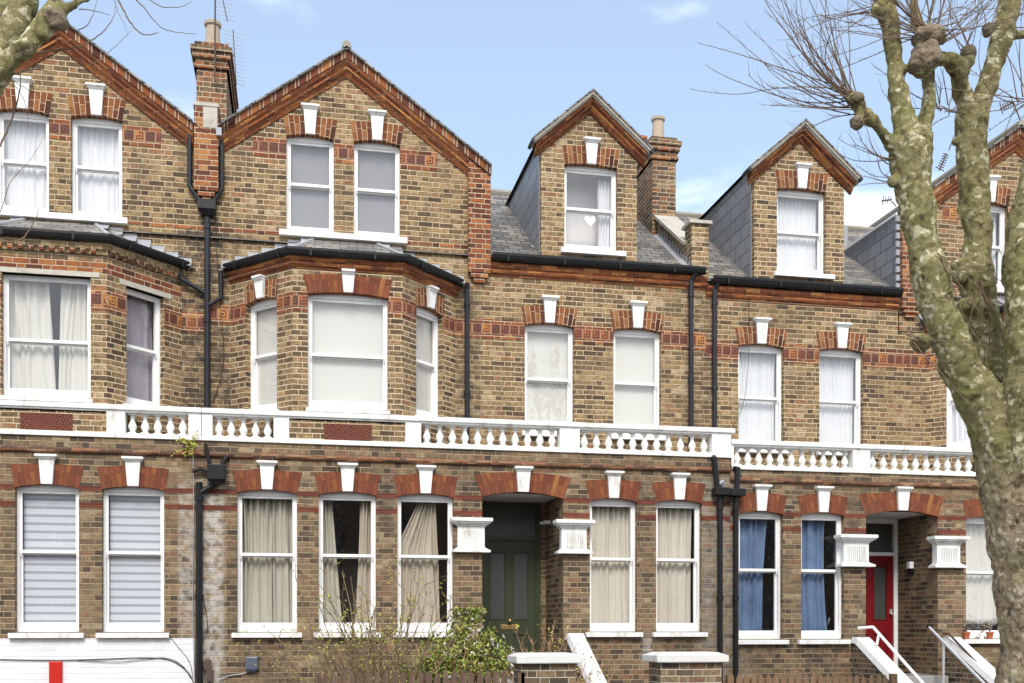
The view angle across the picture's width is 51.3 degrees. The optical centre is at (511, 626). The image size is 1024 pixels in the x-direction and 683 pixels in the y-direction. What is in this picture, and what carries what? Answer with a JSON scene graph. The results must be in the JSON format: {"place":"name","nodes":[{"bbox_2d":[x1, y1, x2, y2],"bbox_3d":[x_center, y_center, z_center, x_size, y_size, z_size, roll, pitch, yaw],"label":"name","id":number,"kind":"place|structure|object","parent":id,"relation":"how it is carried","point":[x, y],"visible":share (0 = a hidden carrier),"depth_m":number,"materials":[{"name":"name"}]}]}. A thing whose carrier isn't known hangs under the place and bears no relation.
{"place":"outdoors","nodes":[
{"label":"outdoors","id":0,"kind":"place"},
{"bbox_2d":[38,0,1023,226],"label":"sky","id":1,"kind":"structure","parent":0,"point":[495,73],"materials":[{"name":"blue"}]},
{"bbox_2d":[499,633,606,682],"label":"entrance steps","id":2,"kind":"structure","parent":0,"point":[583,647],"depth_m":16.11,"materials":[{"name":"stone"}]},
{"bbox_2d":[851,626,995,682],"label":"entrance steps","id":3,"kind":"structure","parent":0,"point":[963,661],"depth_m":17.40,"materials":[{"name":"stone"}]},
{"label":"garden soil","id":4,"kind":"structure","parent":0,"visible":0},
{"bbox_2d":[215,555,476,682],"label":"shrub","id":5,"kind":"object","parent":4,"relation":"on","point":[362,667],"visible":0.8,"depth_m":13.71,"materials":[{"name":"brown plant"}]},
{"bbox_2d":[314,669,524,682],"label":"picket fence","id":6,"kind":"object","parent":4,"relation":"on","point":[421,678],"visible":1,"depth_m":12.28,"materials":[{"name":"brown wood"}]},
{"bbox_2d":[396,600,514,682],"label":"shrub","id":7,"kind":"object","parent":4,"relation":"on","point":[477,618],"visible":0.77,"depth_m":13.85,"materials":[{"name":"green plant"}]},
{"bbox_2d":[431,620,622,682],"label":"shrub","id":8,"kind":"object","parent":4,"relation":"on","point":[509,675],"visible":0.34,"depth_m":13.81,"materials":[{"name":"brown plant"}]},
{"bbox_2d":[507,652,581,682],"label":"gate pier","id":9,"kind":"structure","parent":4,"relation":"on","point":[546,667],"depth_m":12.62,"materials":[{"name":"brick"}]},
{"bbox_2d":[642,652,728,682],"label":"gate pier","id":10,"kind":"structure","parent":4,"relation":"on","point":[685,667],"depth_m":12.97,"materials":[{"name":"brick"}]},
{"bbox_2d":[726,672,897,682],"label":"picket fence","id":11,"kind":"object","parent":4,"relation":"on","point":[818,678],"visible":1,"depth_m":13.22,"materials":[{"name":"brown wood"}]},
{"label":"pavement","id":12,"kind":"structure","parent":0,"visible":0},
{"bbox_2d":[0,0,193,242],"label":"plane tree","id":13,"kind":"object","parent":12,"relation":"on","point":[28,29],"visible":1,"depth_m":8.28,"materials":[{"name":"brown plant"}]},
{"bbox_2d":[690,0,1023,682],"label":"plane tree","id":14,"kind":"object","parent":12,"relation":"on","point":[979,352],"visible":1,"depth_m":10.42,"materials":[{"name":"brown plant"}]},
{"label":"ground","id":15,"kind":"structure","parent":0,"visible":0},
{"bbox_2d":[0,24,204,682],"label":"terraced house","id":16,"kind":"structure","parent":15,"relation":"on","point":[99,442],"depth_m":15.62,"materials":[{"name":"brick"}]},
{"bbox_2d":[0,112,48,211],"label":"window","id":17,"kind":"structure","parent":16,"relation":"in","point":[18,116],"depth_m":16.23,"materials":[{"name":"white paint"}]},
{"bbox_2d":[4,120,46,207],"bbox_3d":[-7.458,-7.050,16.386,0.703,1.500,0.042,0,0,-11],"label":"curtain","id":18,"kind":"object","parent":16,"relation":"hanging from","point":[27,186],"visible":0.8,"depth_m":16.38,"materials":[{"name":"white fabric"}]},
{"bbox_2d":[10,281,55,389],"bbox_3d":[-6.974,-4.165,15.518,0.660,1.730,0.082,0,0,-11],"label":"curtain","id":19,"kind":"object","parent":16,"relation":"hanging from","point":[32,366],"visible":0.91,"depth_m":15.51,"materials":[{"name":"white fabric"}]},
{"bbox_2d":[8,485,83,637],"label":"window","id":20,"kind":"structure","parent":16,"relation":"in","point":[22,626],"depth_m":15.38,"materials":[{"name":"white paint"}]},
{"bbox_2d":[0,274,92,402],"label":"window","id":21,"kind":"structure","parent":16,"relation":"in","point":[22,394],"depth_m":15.37,"materials":[{"name":"white paint"}]},
{"bbox_2d":[24,493,75,621],"bbox_3d":[-6.708,-0.975,15.517,0.730,1.930,0.014,0,0,-11],"label":"roller blind","id":22,"kind":"object","parent":16,"relation":"attached to","point":[49,580],"visible":1,"depth_m":15.51,"materials":[{"name":"white fabric"}]},
{"bbox_2d":[50,291,59,389],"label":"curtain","id":23,"kind":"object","parent":16,"relation":"in","point":[54,297],"depth_m":16.31,"materials":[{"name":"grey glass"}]},
{"bbox_2d":[49,661,62,682],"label":"wall panel","id":24,"kind":"structure","parent":16,"relation":"attached to","point":[55,671],"depth_m":15.26,"materials":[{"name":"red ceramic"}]},
{"bbox_2d":[58,284,87,390],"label":"curtain","id":25,"kind":"object","parent":16,"relation":"hanging from","point":[73,368],"visible":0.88,"depth_m":15.62,"materials":[{"name":"white fabric"}]},
{"bbox_2d":[0,657,193,682],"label":"cable","id":26,"kind":"object","parent":16,"relation":"attached to","point":[100,659],"visible":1,"depth_m":15.40,"materials":[{"name":"black paint"}]},
{"bbox_2d":[72,119,121,216],"bbox_3d":[-6.385,-7.045,16.472,0.740,1.550,0.132,0,0,-11],"label":"window","id":27,"kind":"structure","parent":16,"relation":"in","point":[90,123],"depth_m":16.43,"materials":[{"name":"white paint"}]},
{"bbox_2d":[78,127,118,213],"bbox_3d":[-6.420,-7.050,16.598,0.724,1.500,0.051,0,0,-11],"label":"curtain","id":28,"kind":"object","parent":16,"relation":"hanging from","point":[98,147],"visible":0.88,"depth_m":16.59,"materials":[{"name":"white fabric"}]},
{"bbox_2d":[95,487,168,637],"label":"window","id":29,"kind":"structure","parent":16,"relation":"in","point":[125,491],"depth_m":15.61,"materials":[{"name":"white paint"}]},
{"bbox_2d":[77,657,190,677],"bbox_3d":[-5.480,0.599,15.491,1.586,0.310,0.010,0,0,-11],"label":"cable","id":30,"kind":"object","parent":16,"relation":"attached to","point":[136,660],"visible":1,"depth_m":15.51,"materials":[{"name":"black paint"}]},
{"bbox_2d":[110,495,160,622],"bbox_3d":[-5.556,-0.975,15.747,0.720,1.930,0.014,0,0,-11],"label":"roller blind","id":31,"kind":"object","parent":16,"relation":"attached to","point":[135,589],"visible":1,"depth_m":15.75,"materials":[{"name":"white fabric"}]},
{"bbox_2d":[127,295,152,401],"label":"curtain","id":32,"kind":"object","parent":16,"relation":"hanging from","point":[139,334],"visible":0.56,"depth_m":16.24,"materials":[{"name":"grey fabric"}]},
{"bbox_2d":[124,289,159,405],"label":"window","id":33,"kind":"structure","parent":16,"relation":"in","point":[155,353],"depth_m":16.32,"materials":[{"name":"white paint"}]},
{"bbox_2d":[170,430,198,456],"bbox_3d":[-4.786,-2.666,15.521,0.446,0.422,0.301,0,0,-11],"label":"ledge plant","id":34,"kind":"object","parent":16,"relation":"on","point":[192,446],"visible":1,"depth_m":15.58,"materials":[{"name":"green plant"}]},
{"bbox_2d":[192,457,194,681],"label":"cable","id":35,"kind":"object","parent":16,"relation":"attached to","point":[193,562],"visible":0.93,"depth_m":15.65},
{"bbox_2d":[190,19,734,682],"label":"terraced house","id":36,"kind":"structure","parent":15,"relation":"on","point":[474,267],"depth_m":17.04,"materials":[{"name":"brick"}]},
{"bbox_2d":[203,600,207,681],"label":"cable","id":37,"kind":"object","parent":36,"relation":"attached to","point":[205,635],"visible":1,"depth_m":15.68,"materials":[{"name":"black paint"}]},
{"bbox_2d":[204,660,210,670],"bbox_3d":[-4.478,0.561,15.691,0.090,0.160,0.070,0,0,-11],"label":"junction box","id":38,"kind":"object","parent":36,"relation":"attached to","point":[207,664],"visible":1,"depth_m":15.66,"materials":[{"name":"brown plastic"}]},
{"bbox_2d":[206,669,212,681],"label":"junction box","id":39,"kind":"object","parent":36,"relation":"attached to","point":[209,675],"visible":1,"depth_m":15.66,"materials":[{"name":"brown plastic"}]},
{"bbox_2d":[213,217,223,400],"bbox_3d":[-4.583,-4.993,16.655,0.162,2.931,0.008,0,0,-11],"label":"cable","id":40,"kind":"object","parent":36,"relation":"attached to","point":[222,326],"visible":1,"depth_m":16.66,"materials":[{"name":"black paint"}]},
{"bbox_2d":[214,0,234,81],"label":"tv aerial","id":41,"kind":"object","parent":36,"relation":"attached to","point":[215,6],"visible":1,"depth_m":17.06,"materials":[{"name":"metal"}]},
{"bbox_2d":[221,28,246,85],"bbox_3d":[-4.708,-9.596,17.971,0.448,0.808,0.247,0,0,-20],"label":"tv aerial","id":42,"kind":"object","parent":36,"relation":"attached to","point":[234,54],"visible":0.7,"depth_m":17.96,"materials":[{"name":"metal"}]},
{"bbox_2d":[245,657,257,671],"bbox_3d":[-3.858,0.557,15.805,0.180,0.230,0.090,0,0,-11],"label":"meter box","id":43,"kind":"object","parent":36,"relation":"attached to","point":[251,667],"visible":1,"depth_m":15.76,"materials":[{"name":"grey plastic"}]},
{"bbox_2d":[243,498,271,622],"bbox_3d":[-3.855,-0.950,16.137,0.435,1.980,0.141,0,0,-11],"label":"curtain","id":44,"kind":"object","parent":36,"relation":"hanging from","point":[257,572],"visible":0.95,"depth_m":16.15,"materials":[{"name":"beige fabric"}]},
{"bbox_2d":[251,299,278,410],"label":"window","id":45,"kind":"structure","parent":36,"relation":"in","point":[272,303],"depth_m":16.59,"materials":[{"name":"white paint"}]},
{"bbox_2d":[257,307,276,405],"bbox_3d":[-3.729,-4.145,16.506,0.600,1.630,0.014,0,0,34],"label":"roller blind","id":46,"kind":"object","parent":36,"relation":"attached to","point":[266,331],"visible":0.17,"depth_m":16.55,"materials":[{"name":"white fabric"}]},
{"bbox_2d":[232,491,301,637],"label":"window","id":47,"kind":"structure","parent":36,"relation":"in","point":[251,627],"depth_m":16.01,"materials":[{"name":"white paint"}]},
{"bbox_2d":[272,499,291,622],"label":"curtain","id":48,"kind":"object","parent":36,"relation":"hanging from","point":[281,567],"visible":0.94,"depth_m":16.21,"materials":[{"name":"beige fabric"}]},
{"bbox_2d":[291,145,328,228],"bbox_3d":[-3.252,-7.050,17.177,0.660,1.500,0.002,0,0,-11],"label":"roller blind","id":49,"kind":"object","parent":36,"relation":"attached to","point":[310,208],"visible":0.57,"depth_m":17.18,"materials":[{"name":"grey fabric"}]},
{"bbox_2d":[286,137,333,231],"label":"window","id":50,"kind":"structure","parent":36,"relation":"in","point":[298,141],"depth_m":17.08,"materials":[{"name":"white paint"}]},
{"bbox_2d":[323,500,341,622],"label":"curtain","id":51,"kind":"object","parent":36,"relation":"hanging from","point":[331,575],"visible":0.86,"depth_m":16.36,"materials":[{"name":"beige fabric"}]},
{"bbox_2d":[312,302,382,402],"bbox_3d":[-2.521,-4.155,16.354,1.100,1.650,0.014,0,0,-11],"label":"roller blind","id":52,"kind":"object","parent":36,"relation":"attached to","point":[349,329],"visible":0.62,"depth_m":16.35,"materials":[{"name":"white fabric"}]},
{"bbox_2d":[314,492,380,637],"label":"window","id":53,"kind":"structure","parent":36,"relation":"in","point":[346,506],"depth_m":17.40,"materials":[{"name":"white paint"}]},
{"bbox_2d":[306,295,389,414],"bbox_3d":[-2.494,-4.141,16.217,1.260,1.823,0.263,0,0,-11],"label":"window","id":54,"kind":"structure","parent":36,"relation":"in","point":[323,406],"depth_m":16.24,"materials":[{"name":"white paint"}]},
{"bbox_2d":[355,501,370,622],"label":"curtain","id":55,"kind":"object","parent":36,"relation":"hanging from","point":[364,576],"visible":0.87,"depth_m":16.45,"materials":[{"name":"beige fabric"}]},
{"bbox_2d":[358,151,394,233],"bbox_3d":[-2.215,-7.050,17.384,0.660,1.500,0.002,0,0,-11],"label":"roller blind","id":56,"kind":"object","parent":36,"relation":"attached to","point":[376,213],"visible":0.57,"depth_m":17.38,"materials":[{"name":"grey fabric"}]},
{"bbox_2d":[354,143,399,236],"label":"window","id":57,"kind":"structure","parent":36,"relation":"in","point":[367,147],"depth_m":17.30,"materials":[{"name":"white paint"}]},
{"bbox_2d":[401,502,439,622],"bbox_3d":[-1.470,-0.951,16.610,0.716,1.981,0.112,0,0,-15],"label":"curtain","id":58,"kind":"object","parent":36,"relation":"hanging from","point":[419,536],"visible":0.85,"depth_m":16.62,"materials":[{"name":"beige fabric"}]},
{"bbox_2d":[416,316,431,412],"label":"roller blind","id":59,"kind":"object","parent":36,"relation":"attached to","point":[423,353],"visible":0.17,"depth_m":17.03,"materials":[{"name":"white fabric"}]},
{"bbox_2d":[393,494,454,636],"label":"window","id":60,"kind":"structure","parent":36,"relation":"in","point":[406,504],"depth_m":16.55,"materials":[{"name":"white paint"}]},
{"bbox_2d":[414,307,437,416],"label":"window","id":61,"kind":"structure","parent":36,"relation":"in","point":[423,313],"depth_m":17.16,"materials":[{"name":"white paint"}]},
{"bbox_2d":[483,508,534,536],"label":"transom window","id":62,"kind":"structure","parent":36,"relation":"in","point":[507,522],"depth_m":17.88,"materials":[{"name":"black glass"}]},
{"bbox_2d":[483,541,535,673],"bbox_3d":[-0.041,-0.325,17.833,0.905,2.230,0.130,0,0,-11],"label":"front door","id":63,"kind":"structure","parent":36,"relation":"in","point":[509,570],"depth_m":17.86,"materials":[{"name":"green paint"}]},
{"bbox_2d":[540,520,550,524],"bbox_3d":[0.543,-1.724,17.649,0.175,0.072,0.120,0,0,-11],"label":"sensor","id":64,"kind":"object","parent":36,"relation":"attached to","point":[546,522],"visible":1,"depth_m":17.61,"materials":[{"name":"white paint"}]},
{"bbox_2d":[521,325,571,437],"bbox_3d":[0.610,-4.098,17.780,0.960,1.895,0.310,0,0,-11],"label":"window","id":65,"kind":"structure","parent":36,"relation":"in","point":[532,328],"depth_m":17.85,"materials":[{"name":"white paint"}]},
{"bbox_2d":[527,332,567,421],"bbox_3d":[0.577,-4.140,17.943,0.760,1.720,0.014,0,0,-11],"label":"roller blind","id":66,"kind":"object","parent":36,"relation":"attached to","point":[547,355],"visible":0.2,"depth_m":17.95,"materials":[{"name":"white fabric"}]},
{"bbox_2d":[584,216,595,225],"bbox_3d":[1.319,-6.904,18.035,0.198,0.292,0.012,0,0,-11],"label":"heart ornament","id":67,"kind":"object","parent":36,"relation":"hanging from","point":[590,221],"visible":1,"depth_m":18.03,"materials":[{"name":"white paper"}]},
{"bbox_2d":[564,166,615,250],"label":"window","id":68,"kind":"structure","parent":36,"relation":"in","point":[580,183],"depth_m":18.45,"materials":[{"name":"white paint"}]},
{"bbox_2d":[598,178,610,246],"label":"curtain","id":69,"kind":"object","parent":36,"relation":"hanging from","point":[604,193],"visible":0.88,"depth_m":18.19,"materials":[{"name":"white fabric"}]},
{"bbox_2d":[591,506,629,622],"bbox_3d":[1.552,-0.950,17.221,0.803,1.980,0.097,0,0,-11],"label":"curtain","id":70,"kind":"object","parent":36,"relation":"hanging from","point":[610,580],"visible":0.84,"depth_m":17.23,"materials":[{"name":"beige fabric"}]},
{"bbox_2d":[585,499,642,636],"bbox_3d":[1.492,-0.975,17.551,0.980,2.300,1.415,0,0,-11],"label":"window","id":71,"kind":"structure","parent":36,"relation":"in","point":[596,629],"depth_m":17.09,"materials":[{"name":"white paint"}]},
{"bbox_2d":[614,337,653,424],"bbox_3d":[2.073,-4.140,18.242,0.760,1.720,0.014,0,0,-11],"label":"roller blind","id":72,"kind":"object","parent":36,"relation":"attached to","point":[634,359],"visible":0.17,"depth_m":18.25,"materials":[{"name":"white fabric"}]},
{"bbox_2d":[610,330,665,440],"bbox_3d":[2.105,-4.098,18.079,0.960,1.895,0.310,0,0,-11],"label":"window","id":73,"kind":"structure","parent":36,"relation":"in","point":[620,333],"depth_m":18.15,"materials":[{"name":"white paint"}]},
{"bbox_2d":[657,508,691,622],"bbox_3d":[2.591,-0.950,17.434,0.720,1.980,0.084,0,0,-11],"label":"curtain","id":74,"kind":"object","parent":36,"relation":"hanging from","point":[674,579],"visible":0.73,"depth_m":17.44,"materials":[{"name":"beige fabric"}]},
{"bbox_2d":[652,501,707,636],"bbox_3d":[2.566,-0.975,17.766,0.970,2.300,1.415,0,0,-11],"label":"window","id":75,"kind":"structure","parent":36,"relation":"in","point":[691,629],"depth_m":17.33,"materials":[{"name":"white paint"}]},
{"bbox_2d":[676,118,1023,682],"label":"terraced house","id":76,"kind":"structure","parent":15,"relation":"on","point":[889,493],"depth_m":18.50,"materials":[{"name":"brick"}]},
{"bbox_2d":[732,274,749,425],"bbox_3d":[3.935,-4.756,18.348,0.321,2.629,0.008,0,0,-11],"label":"cable","id":77,"kind":"object","parent":76,"relation":"attached to","point":[747,370],"visible":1,"depth_m":18.37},
{"bbox_2d":[739,519,766,630],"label":"curtain","id":78,"kind":"object","parent":76,"relation":"hanging from","point":[752,540],"visible":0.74,"depth_m":17.70,"materials":[{"name":"blue fabric"}]},
{"bbox_2d":[738,352,774,440],"bbox_3d":[4.254,-3.970,18.729,0.804,1.740,0.051,0,0,-11],"label":"curtain","id":79,"kind":"object","parent":76,"relation":"hanging from","point":[756,420],"visible":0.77,"depth_m":18.73,"materials":[{"name":"white fabric"}]},
{"bbox_2d":[738,512,788,644],"bbox_3d":[3.948,-0.838,18.042,0.970,2.274,1.415,0,0,-11],"label":"window","id":80,"kind":"structure","parent":76,"relation":"in","point":[771,571],"depth_m":17.63,"materials":[{"name":"white paint"}]},
{"bbox_2d":[738,345,788,453],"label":"window","id":81,"kind":"structure","parent":76,"relation":"in","point":[751,348],"depth_m":18.63,"materials":[{"name":"white paint"}]},
{"bbox_2d":[777,197,816,269],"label":"curtain","id":82,"kind":"object","parent":76,"relation":"hanging from","point":[797,215],"visible":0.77,"depth_m":18.89,"materials":[{"name":"white fabric"}]},
{"bbox_2d":[777,191,822,273],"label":"window","id":83,"kind":"structure","parent":76,"relation":"in","point":[783,194],"depth_m":18.79,"materials":[{"name":"white paint"}]},
{"bbox_2d":[801,520,826,630],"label":"curtain","id":84,"kind":"object","parent":76,"relation":"hanging from","point":[813,613],"visible":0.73,"depth_m":17.91,"materials":[{"name":"blue fabric"}]},
{"bbox_2d":[797,513,850,643],"bbox_3d":[5.022,-0.838,18.257,0.970,2.274,1.415,0,0,-11],"label":"window","id":85,"kind":"structure","parent":76,"relation":"in","point":[832,523],"depth_m":17.86,"materials":[{"name":"white paint"}]},
{"bbox_2d":[819,357,853,443],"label":"curtain","id":86,"kind":"object","parent":76,"relation":"hanging from","point":[836,423],"visible":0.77,"depth_m":19.04,"materials":[{"name":"white fabric"}]},
{"bbox_2d":[816,350,859,455],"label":"window","id":87,"kind":"structure","parent":76,"relation":"in","point":[825,353],"depth_m":18.93,"materials":[{"name":"white paint"}]},
{"bbox_2d":[866,523,891,551],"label":"transom window","id":88,"kind":"structure","parent":76,"relation":"in","point":[883,543],"depth_m":19.22,"materials":[{"name":"black glass"}]},
{"bbox_2d":[866,556,892,660],"bbox_3d":[6.430,-0.244,19.138,0.906,2.067,0.110,0,0,-11],"label":"front door","id":89,"kind":"structure","parent":76,"relation":"in","point":[879,579],"depth_m":19.20,"materials":[{"name":"red paint"}]},
{"bbox_2d":[881,196,895,206],"bbox_3d":[7.852,-8.867,22.221,0.345,0.211,0.029,0,0,-11],"label":"tv aerial","id":90,"kind":"object","parent":76,"relation":"attached to","point":[888,199],"visible":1,"depth_m":22.21,"materials":[{"name":"metal"}]},
{"bbox_2d":[907,561,913,573],"bbox_3d":[7.020,-1.040,18.792,0.090,0.220,0.100,0,0,-11],"label":"porch light","id":91,"kind":"object","parent":76,"relation":"attached to","point":[910,566],"visible":1,"depth_m":18.75,"materials":[{"name":"white glass"}]},
{"bbox_2d":[936,134,954,170],"bbox_3d":[9.619,-10.569,23.595,0.546,1.005,0.035,0,0,-11],"label":"tv aerial","id":92,"kind":"object","parent":76,"relation":"attached to","point":[944,158],"visible":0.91,"depth_m":23.57,"materials":[{"name":"metal"}]},
{"bbox_2d":[947,387,970,447],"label":"window","id":93,"kind":"structure","parent":76,"relation":"in","point":[960,444],"depth_m":18.96,"materials":[{"name":"white paint"}]},
{"bbox_2d":[951,396,969,441],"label":"curtain","id":94,"kind":"object","parent":76,"relation":"hanging from","point":[959,430],"visible":0.24,"depth_m":19.04,"materials":[{"name":"white fabric"}]},
{"bbox_2d":[962,621,970,638],"bbox_3d":[7.728,0.051,18.137,0.131,0.307,0.138,0,0,-43],"label":"potted plant","id":95,"kind":"object","parent":76,"relation":"on","point":[966,634],"visible":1,"depth_m":18.10,"materials":[{"name":"orange plant"}]},
{"bbox_2d":[963,517,999,643],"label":"window","id":96,"kind":"structure","parent":76,"relation":"in","point":[974,637],"depth_m":18.36,"materials":[{"name":"white paint"}]},
{"bbox_2d":[978,623,985,638],"bbox_3d":[8.016,0.067,18.184,0.133,0.274,0.130,0,0,1],"label":"potted plant","id":97,"kind":"object","parent":76,"relation":"on","point":[981,634],"visible":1,"depth_m":18.17,"materials":[{"name":"white plant"}]},
{"bbox_2d":[966,524,997,623],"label":"curtain","id":98,"kind":"object","parent":76,"relation":"hanging from","point":[980,606],"visible":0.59,"depth_m":18.53,"materials":[{"name":"white fabric"}]},
{"bbox_2d":[984,621,993,638],"bbox_3d":[8.160,0.054,18.227,0.146,0.300,0.139,0,0,-11],"label":"potted plant","id":99,"kind":"object","parent":76,"relation":"on","point":[989,634],"visible":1,"depth_m":18.19,"materials":[{"name":"orange plant"}]},
{"bbox_2d":[991,213,995,273],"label":"curtain","id":100,"kind":"object","parent":76,"relation":"hanging from","point":[993,253],"visible":0.1,"depth_m":19.65,"materials":[{"name":"white fabric"}]},
{"bbox_2d":[990,205,1004,287],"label":"window","id":101,"kind":"structure","parent":76,"relation":"in","point":[1000,212],"depth_m":19.52,"materials":[{"name":"white paint"}]},
{"bbox_2d":[999,99,1019,119],"bbox_3d":[10.408,-10.712,22.223,0.568,0.585,0.032,0,0,-11],"label":"tv aerial","id":102,"kind":"object","parent":76,"relation":"attached to","point":[1003,107],"visible":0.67,"depth_m":22.20,"materials":[{"name":"metal"}]}
]}

